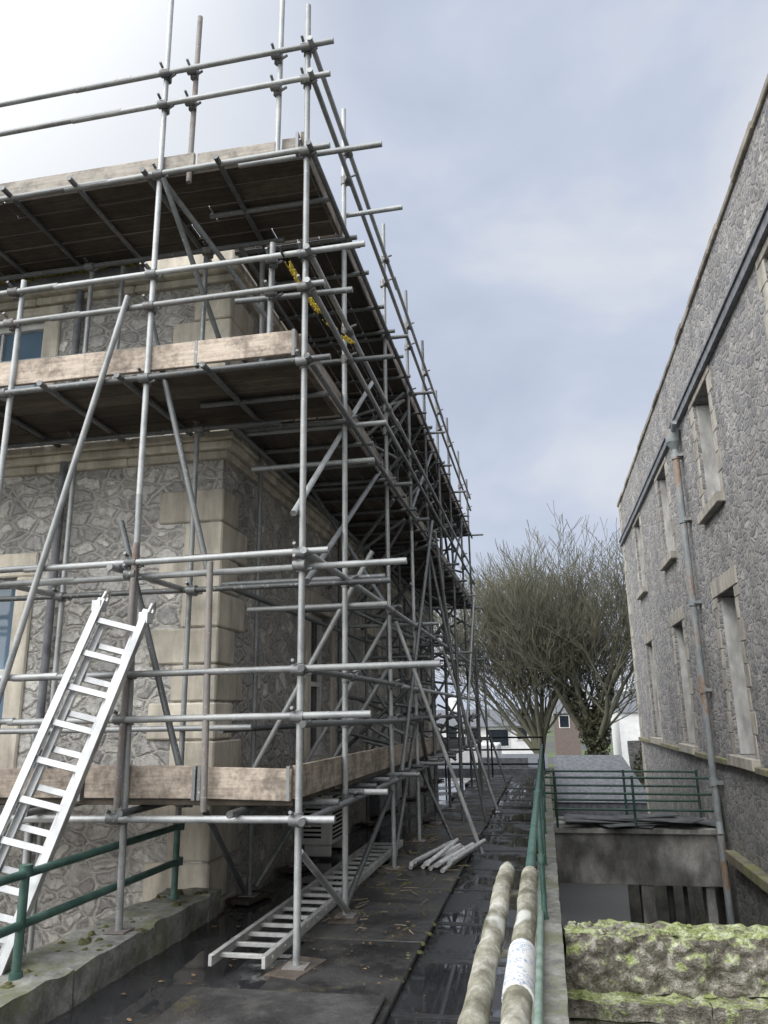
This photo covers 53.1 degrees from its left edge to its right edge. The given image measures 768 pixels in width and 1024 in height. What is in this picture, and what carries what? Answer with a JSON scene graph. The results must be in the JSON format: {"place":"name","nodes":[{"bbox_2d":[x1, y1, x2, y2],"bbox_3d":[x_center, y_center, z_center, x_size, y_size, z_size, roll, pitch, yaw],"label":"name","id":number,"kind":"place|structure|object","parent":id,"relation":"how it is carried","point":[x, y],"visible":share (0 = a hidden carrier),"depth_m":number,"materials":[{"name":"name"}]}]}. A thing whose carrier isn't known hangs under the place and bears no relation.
{"place":"outdoors","nodes":[
{"label":"outdoors","id":0,"kind":"place"},
{"bbox_2d":[0,0,767,715],"label":"sky","id":1,"kind":"structure","parent":0,"point":[559,171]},
{"bbox_2d":[437,726,533,753],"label":"walls","id":2,"kind":"structure","parent":0,"point":[515,743],"depth_m":49.23,"materials":[{"name":"white paint"}]},
{"bbox_2d":[436,708,539,726],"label":"roof","id":3,"kind":"structure","parent":2,"relation":"on","point":[493,715],"depth_m":51.04,"materials":[{"name":"stone"}]},
{"bbox_2d":[448,698,456,711],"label":"chimney","id":4,"kind":"object","parent":3,"relation":"on","point":[451,702],"visible":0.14,"depth_m":53.14,"materials":[{"name":"white paint"}]},
{"bbox_2d":[457,726,528,746],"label":"window frames","id":5,"kind":"structure","parent":2,"relation":"attached to","point":[500,729],"depth_m":49.38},
{"bbox_2d":[449,728,526,745],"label":"window panes","id":6,"kind":"object","parent":5,"relation":"in","point":[500,733],"visible":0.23,"depth_m":49.45,"materials":[{"name":"black glass"}]},
{"bbox_2d":[553,714,580,754],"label":"walls","id":7,"kind":"structure","parent":0,"point":[567,741],"depth_m":70.18,"materials":[{"name":"beige paint"}]},
{"bbox_2d":[558,715,569,727],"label":"window frames","id":8,"kind":"structure","parent":7,"relation":"attached to","point":[559,721],"depth_m":70.55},
{"bbox_2d":[559,716,568,726],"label":"window panes","id":9,"kind":"object","parent":8,"relation":"in","point":[564,721],"visible":1,"depth_m":70.53,"materials":[{"name":"black glass"}]},
{"bbox_2d":[550,692,579,713],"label":"roof","id":10,"kind":"structure","parent":7,"relation":"on","point":[558,708],"depth_m":71.58,"materials":[{"name":"stone"}]},
{"bbox_2d":[545,716,613,933],"bbox_3d":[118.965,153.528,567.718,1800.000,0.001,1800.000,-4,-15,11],"label":"ground","id":11,"kind":"structure","parent":0,"point":[550,747],"depth_m":118.84,"materials":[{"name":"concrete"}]},
{"bbox_2d":[0,249,437,955],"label":"stone building with quoins","id":12,"kind":"structure","parent":11,"relation":"on","point":[106,487],"depth_m":7.62,"materials":[{"name":"stone"}]},
{"bbox_2d":[0,323,403,754],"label":"window frames","id":13,"kind":"structure","parent":12,"relation":"in","point":[4,332],"depth_m":10.55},
{"bbox_2d":[0,774,569,1023],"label":"flat roof walkway","id":14,"kind":"structure","parent":11,"relation":"on","point":[175,946],"depth_m":5.21,"materials":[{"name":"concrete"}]},
{"bbox_2d":[0,823,184,980],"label":"green handrail","id":15,"kind":"object","parent":14,"relation":"on","point":[24,873],"visible":0.84,"depth_m":4.78,"materials":[{"name":"green metal"}]},
{"bbox_2d":[0,0,508,980],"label":"scaffolding","id":16,"kind":"object","parent":14,"relation":"on","point":[330,422],"visible":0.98,"depth_m":7.02,"materials":[{"name":"metal"}]},
{"bbox_2d":[280,247,354,343],"bbox_3d":[-0.565,-1.846,6.769,0.053,0.291,1.351,-7,-16,22],"label":"hazard chain","id":17,"kind":"object","parent":16,"relation":"attached to","point":[294,273],"visible":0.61,"depth_m":6.61,"materials":[{"name":"yellow plastic"}]},
{"bbox_2d":[0,783,537,1018],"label":"moss clumps","id":18,"kind":"object","parent":14,"relation":"on","point":[99,950],"visible":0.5,"depth_m":5.28,"materials":[{"name":"green plant"}]},
{"bbox_2d":[208,840,402,968],"bbox_3d":[-0.446,3.441,7.130,0.396,0.068,4.750,-4,-15,11],"label":"roof ladder","id":19,"kind":"object","parent":14,"relation":"on","point":[274,952],"visible":0.77,"depth_m":5.95,"materials":[{"name":"silver metal"}]},
{"bbox_2d":[302,795,341,856],"bbox_3d":[-0.704,3.691,9.289,0.372,0.770,0.792,-4,-15,11],"label":"air conditioning unit","id":20,"kind":"object","parent":14,"relation":"on","point":[320,840],"visible":0.49,"depth_m":8.91,"materials":[{"name":"grey metal"}]},
{"bbox_2d":[122,796,530,1020],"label":"fallen twigs","id":21,"kind":"object","parent":14,"relation":"on","point":[405,870],"depth_m":7.21,"materials":[{"name":"brown plant"}]},
{"bbox_2d":[369,782,397,815],"bbox_3d":[-0.003,4.628,13.344,0.220,1.010,1.640,-4,-15,11],"label":"vent housing","id":22,"kind":"object","parent":14,"relation":"on","point":[376,802],"visible":0.07,"depth_m":12.53,"materials":[{"name":"grey metal"}]},
{"bbox_2d":[409,838,485,872],"bbox_3d":[0.700,3.784,8.509,0.496,0.116,1.579,-6,-16,20],"label":"pile of scaffold tubes","id":23,"kind":"object","parent":14,"relation":"on","point":[450,852],"visible":1,"depth_m":8.26},
{"bbox_2d":[444,736,545,778],"bbox_3d":[2.777,6.291,19.710,2.622,1.022,0.044,-4,-15,11],"label":"end guard railing","id":24,"kind":"object","parent":14,"relation":"on","point":[491,763],"visible":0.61,"depth_m":19.67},
{"bbox_2d":[520,744,548,936],"bbox_3d":[1.412,2.910,6.907,0.066,1.000,16.161,-4,-15,11],"label":"green handrail","id":25,"kind":"object","parent":14,"relation":"on","point":[538,832],"visible":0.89,"depth_m":5.97,"materials":[{"name":"green metal"}]},
{"bbox_2d":[457,861,538,1023],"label":"lagged rail tubes","id":26,"kind":"object","parent":25,"relation":"attached to","point":[518,994],"visible":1,"depth_m":2.04},
{"bbox_2d":[533,874,543,1023],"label":"green pipe","id":27,"kind":"object","parent":14,"relation":"on","point":[539,995],"depth_m":4.59,"materials":[{"name":"green metal"}]},
{"bbox_2d":[438,742,548,777],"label":"flat roofed annexe","id":28,"kind":"structure","parent":11,"relation":"on","point":[521,771],"depth_m":23.12,"materials":[{"name":"grey stone"}]},
{"bbox_2d":[433,546,626,815],"bbox_3d":[6.655,7.928,36.551,11.268,13.598,10.981,-4,-15,11],"label":"bare tree","id":29,"kind":"object","parent":11,"relation":"on","point":[537,723],"visible":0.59,"depth_m":35.40,"materials":[{"name":"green plant"}]},
{"bbox_2d":[449,500,637,753],"bbox_3d":[8.731,7.170,35.538,11.108,14.465,12.906,10,-19,-37],"label":"bare tree","id":30,"kind":"object","parent":11,"relation":"on","point":[615,661],"visible":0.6,"depth_m":34.24,"materials":[{"name":"brown plant"}]},
{"bbox_2d":[565,674,615,754],"bbox_3d":[9.409,10.764,34.214,2.339,6.956,1.373,-4,-15,11],"label":"trunk ivy","id":31,"kind":"object","parent":11,"relation":"on","point":[596,722],"visible":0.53,"depth_m":34.33,"materials":[{"name":"green plant"}]},
{"bbox_2d":[545,770,727,924],"bbox_3d":[5.116,7.325,15.565,3.430,4.048,4.623,-4,-15,11],"label":"footbridge","id":32,"kind":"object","parent":11,"relation":"on","point":[660,863],"visible":0.81,"depth_m":14.07,"materials":[{"name":"concrete"}]},
{"bbox_2d":[633,743,644,788],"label":"undergrowth","id":33,"kind":"object","parent":11,"relation":"on","point":[640,758],"visible":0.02,"depth_m":34.80,"materials":[{"name":"green plant"}]},
{"bbox_2d":[563,919,767,1023],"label":"mossy parapet wall","id":34,"kind":"structure","parent":11,"relation":"on","point":[662,972],"depth_m":5.38,"materials":[{"name":"stone"}]},
{"bbox_2d":[620,94,767,927],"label":"rubble walls","id":35,"kind":"structure","parent":11,"relation":"on","point":[731,532],"depth_m":12.79,"materials":[{"name":"grey stone"}]},
{"bbox_2d":[617,74,767,506],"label":"copings","id":36,"kind":"object","parent":35,"relation":"on","point":[748,135],"visible":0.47,"depth_m":11.74,"materials":[{"name":"stone"}]},
{"bbox_2d":[618,237,767,813],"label":"surrounds and sills","id":37,"kind":"object","parent":35,"relation":"attached to","point":[725,581],"visible":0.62,"depth_m":13.22,"materials":[{"name":"stone"}]},
{"bbox_2d":[619,199,767,546],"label":"lead gutter band","id":38,"kind":"object","parent":35,"relation":"attached to","point":[759,236],"visible":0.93,"depth_m":11.80,"materials":[{"name":"grey metal"}]},
{"bbox_2d":[636,405,754,753],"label":"window frames","id":39,"kind":"structure","parent":35,"relation":"attached to","point":[739,691],"depth_m":13.63,"materials":[{"name":"white paint"}]},
{"bbox_2d":[664,420,734,924],"bbox_3d":[5.790,2.611,14.127,0.296,8.995,0.517,-4,-15,11],"label":"cast iron downpipe","id":40,"kind":"object","parent":35,"relation":"attached to","point":[672,436],"visible":0.98,"depth_m":14.11,"materials":[{"name":"grey metal"}]},
{"bbox_2d":[638,737,767,893],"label":"string courses","id":41,"kind":"object","parent":35,"relation":"attached to","point":[755,874],"visible":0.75,"depth_m":12.05,"materials":[{"name":"beige stone"}]},
{"bbox_2d":[558,883,630,926],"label":"service road","id":42,"kind":"structure","parent":0,"point":[579,902],"depth_m":21.66,"materials":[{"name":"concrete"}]},
{"bbox_2d":[553,755,647,815],"bbox_3d":[7.562,10.429,26.803,3.000,3.700,5.000,-4,-15,11],"label":"slate lean to","id":43,"kind":"object","parent":42,"relation":"on","point":[590,762],"visible":0.26,"depth_m":25.69,"materials":[{"name":"grey stone"}]},
{"bbox_2d":[548,740,645,794],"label":"stone boundary wall","id":44,"kind":"structure","parent":0,"point":[634,746],"depth_m":40.37,"materials":[{"name":"grey stone"}]},
{"bbox_2d":[611,712,639,764],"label":"walls","id":45,"kind":"structure","parent":0,"point":[625,729],"depth_m":74.11,"materials":[{"name":"white paint"}]},
{"bbox_2d":[611,689,637,712],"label":"roof","id":46,"kind":"structure","parent":45,"relation":"on","point":[633,707],"depth_m":75.79,"materials":[{"name":"stone"}]},
{"bbox_3d":[-6.999,3.668,2.452,8.955,0.366,9.771,-4,-15,11],"label":"lower yard slab","id":47,"kind":"object","parent":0,"visible":0},
{"bbox_2d":[0,590,156,972],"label":"aluminium extension ladder","id":48,"kind":"object","parent":47,"relation":"on","point":[53,835],"visible":0.94,"depth_m":5.11,"materials":[{"name":"silver metal"}]}
]}

